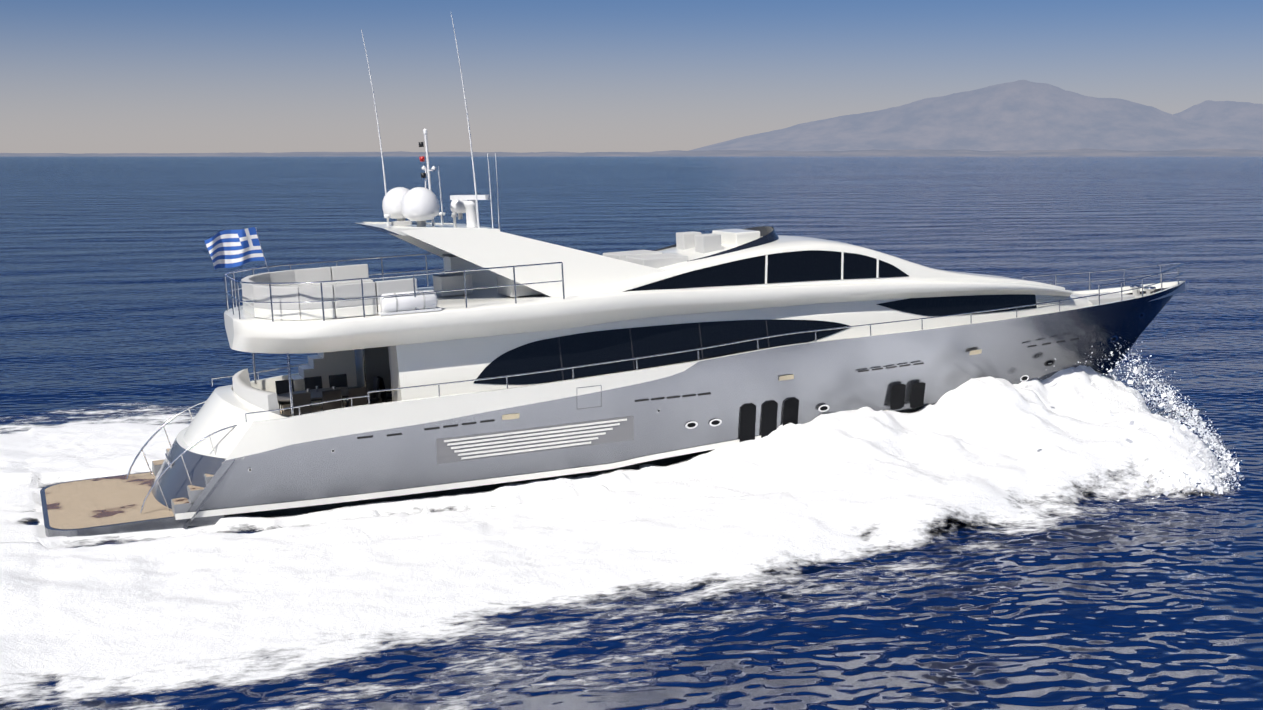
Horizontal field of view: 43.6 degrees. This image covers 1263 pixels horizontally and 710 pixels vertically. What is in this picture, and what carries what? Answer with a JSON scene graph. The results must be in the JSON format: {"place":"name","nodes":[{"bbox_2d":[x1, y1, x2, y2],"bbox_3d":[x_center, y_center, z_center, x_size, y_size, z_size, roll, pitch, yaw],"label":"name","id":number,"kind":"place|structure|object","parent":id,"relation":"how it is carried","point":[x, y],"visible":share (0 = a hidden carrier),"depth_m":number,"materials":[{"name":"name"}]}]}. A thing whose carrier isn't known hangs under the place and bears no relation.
{"place":"outdoors","nodes":[
{"label":"outdoors","id":0,"kind":"place"},
{"bbox_2d":[0,156,1262,709],"bbox_3d":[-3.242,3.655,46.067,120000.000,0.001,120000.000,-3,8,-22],"label":"sea","id":1,"kind":"structure","parent":0,"point":[112,286],"depth_m":71.25,"materials":[{"name":"blue liquid"}]},
{"bbox_2d":[40,471,224,541],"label":"swim platform","id":2,"kind":"structure","parent":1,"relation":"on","point":[101,506],"depth_m":40.70,"materials":[{"name":"brown wood"}]},
{"bbox_2d":[127,400,236,515],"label":"stair handrails","id":3,"kind":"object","parent":2,"relation":"on","point":[181,505],"depth_m":40.06,"materials":[{"name":"grey metal"}]},
{"bbox_2d":[0,365,1247,709],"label":"wake foam","id":4,"kind":"object","parent":1,"relation":"on","point":[170,609],"visible":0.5,"depth_m":37.93,"materials":[{"name":"white"}]},
{"bbox_2d":[1016,337,1243,500],"bbox_3d":[11.455,1.081,51.556,12.624,3.678,20.033,-3,8,-22],"label":"bow spray","id":5,"kind":"object","parent":4,"relation":"on","point":[1223,470],"visible":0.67,"depth_m":47.70,"materials":[{"name":"white liquid"}]},
{"bbox_2d":[0,148,1262,155],"bbox_3d":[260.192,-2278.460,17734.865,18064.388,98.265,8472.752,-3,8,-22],"label":"horizon haze","id":6,"kind":"object","parent":1,"relation":"on","point":[1106,152],"visible":0.79,"depth_m":19027.37,"materials":[{"name":"grey"}]},
{"bbox_2d":[152,281,1184,519],"bbox_3d":[3.274,1.410,48.401,34.200,4.610,7.400,-6,9,-21],"label":"hull","id":7,"kind":"object","parent":1,"relation":"in","point":[295,464],"visible":0.6,"depth_m":43.41,"materials":[{"name":"silver metal"}]},
{"bbox_2d":[151,385,286,528],"bbox_3d":[-11.516,2.684,42.620,3.713,3.200,6.560,-6,9,-21],"label":"transom","id":8,"kind":"object","parent":7,"relation":"attached to","point":[222,407],"visible":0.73,"depth_m":40.91,"materials":[{"name":"white paint"}]},
{"bbox_2d":[211,253,1182,421],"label":"rails","id":9,"kind":"object","parent":7,"relation":"on","point":[292,407],"visible":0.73,"depth_m":42.49,"materials":[{"name":"silver metal"}]},
{"bbox_2d":[280,294,1145,416],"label":"deck","id":10,"kind":"structure","parent":7,"relation":"attached to","point":[286,412],"depth_m":45.24,"materials":[{"name":"brown wood"}]},
{"bbox_2d":[232,346,393,416],"bbox_3d":[-9.009,0.678,43.645,3.862,2.195,5.500,-6,9,-21],"label":"aft deck cockpit","id":11,"kind":"object","parent":10,"relation":"on","point":[376,363],"visible":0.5,"depth_m":44.87,"materials":[{"name":"glass"}]},
{"bbox_2d":[275,374,379,415],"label":"dining chairs","id":12,"kind":"object","parent":11,"relation":"in","point":[301,399],"visible":0.62,"depth_m":42.40,"materials":[{"name":"black leather"}]},
{"bbox_2d":[277,386,367,407],"bbox_3d":[-8.556,1.339,43.314,2.700,0.930,1.500,-6,9,-21],"label":"cockpit table","id":13,"kind":"object","parent":10,"relation":"on","point":[316,393],"visible":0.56,"depth_m":43.30,"materials":[{"name":"grey"}]},
{"bbox_2d":[224,235,1093,400],"bbox_3d":[1.972,-1.367,47.527,27.500,4.019,6.900,-6,9,-21],"label":"superstructure","id":14,"kind":"object","parent":10,"relation":"on","point":[454,339],"visible":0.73,"depth_m":43.55,"materials":[{"name":"white"}]},
{"bbox_2d":[205,227,268,271],"bbox_3d":[-11.234,-2.572,45.430,1.908,2.157,0.352,-6,9,-21],"label":"greek flag","id":15,"kind":"object","parent":14,"relation":"on","point":[230,248],"visible":1,"depth_m":45.33,"materials":[{"name":"blue fabric"}]},
{"bbox_2d":[241,254,541,319],"bbox_3d":[-6.500,-2.040,44.038,8.300,1.040,6.100,-6,9,-21],"label":"deck seating","id":16,"kind":"object","parent":14,"relation":"on","point":[333,291],"visible":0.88,"depth_m":41.38,"materials":[{"name":"grey"}]},
{"bbox_2d":[377,290,440,315],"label":"life rafts","id":17,"kind":"object","parent":14,"relation":"on","point":[405,304],"visible":0.96,"depth_m":40.80,"materials":[{"name":"white plastic"}]},
{"bbox_2d":[356,222,664,296],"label":"radar arch","id":18,"kind":"structure","parent":14,"relation":"on","point":[489,247],"depth_m":43.20,"materials":[{"name":"white"}]},
{"bbox_2d":[361,14,499,228],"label":"antenna domes","id":19,"kind":"structure","parent":18,"relation":"on","point":[419,206],"depth_m":43.80,"materials":[{"name":"white plastic"}]},
{"bbox_2d":[603,226,778,268],"bbox_3d":[1.537,-3.094,47.134,6.250,1.092,3.898,-6,9,-21],"label":"flybridge helm","id":20,"kind":"object","parent":14,"relation":"on","point":[740,239],"visible":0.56,"depth_m":46.55,"materials":[{"name":"grey"}]},
{"bbox_2d":[474,250,1036,384],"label":"windows","id":21,"kind":"structure","parent":14,"relation":"attached to","point":[586,348],"depth_m":44.82,"materials":[{"name":"black glass"}]},
{"bbox_2d":[558,251,878,380],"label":"window mullions","id":22,"kind":"object","parent":21,"relation":"attached to","point":[842,258],"depth_m":45.38,"materials":[{"name":"white"}]},
{"bbox_2d":[1037,296,1064,306],"bbox_3d":[12.598,-1.917,51.727,1.259,0.296,4.117,-6,9,-21],"label":"louvre","id":23,"kind":"object","parent":14,"relation":"attached to","point":[1039,299],"visible":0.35,"depth_m":49.98,"materials":[{"name":"white metal"}]},
{"bbox_2d":[1071,285,1155,304],"bbox_3d":[15.557,-1.955,52.911,4.300,0.421,2.200,-6,9,-21],"label":"foredeck","id":24,"kind":"object","parent":10,"relation":"on","point":[1109,298],"visible":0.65,"depth_m":52.70,"materials":[{"name":"grey"}]},
{"bbox_2d":[0,88,1262,153],"bbox_3d":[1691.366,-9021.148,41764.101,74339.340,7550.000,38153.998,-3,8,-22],"label":"horizon haze","id":25,"kind":"object","parent":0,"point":[57,120],"visible":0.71,"depth_m":56584.34,"materials":[{"name":"grey"}]},
{"bbox_2d":[0,0,1262,91],"label":"sky","id":26,"kind":"structure","parent":0,"point":[247,45],"materials":[{"name":"blue"}]},
{"bbox_2d":[248,313,1143,471],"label":"hull fittings","id":27,"kind":"object","parent":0,"point":[519,441],"visible":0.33,"depth_m":42.86,"materials":[{"name":"silver metal"}]},
{"bbox_2d":[689,80,1262,151],"bbox_3d":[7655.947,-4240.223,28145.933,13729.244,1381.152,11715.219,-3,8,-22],"label":"mountain","id":28,"kind":"structure","parent":0,"point":[1022,115],"depth_m":27825.83,"materials":[{"name":"grey stone"}]},
{"bbox_2d":[1173,100,1262,125],"bbox_3d":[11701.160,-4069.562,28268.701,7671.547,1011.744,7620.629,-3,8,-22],"label":"mountain","id":29,"kind":"structure","parent":0,"point":[1236,112],"depth_m":28338.31,"materials":[{"name":"grey stone"}]}
]}

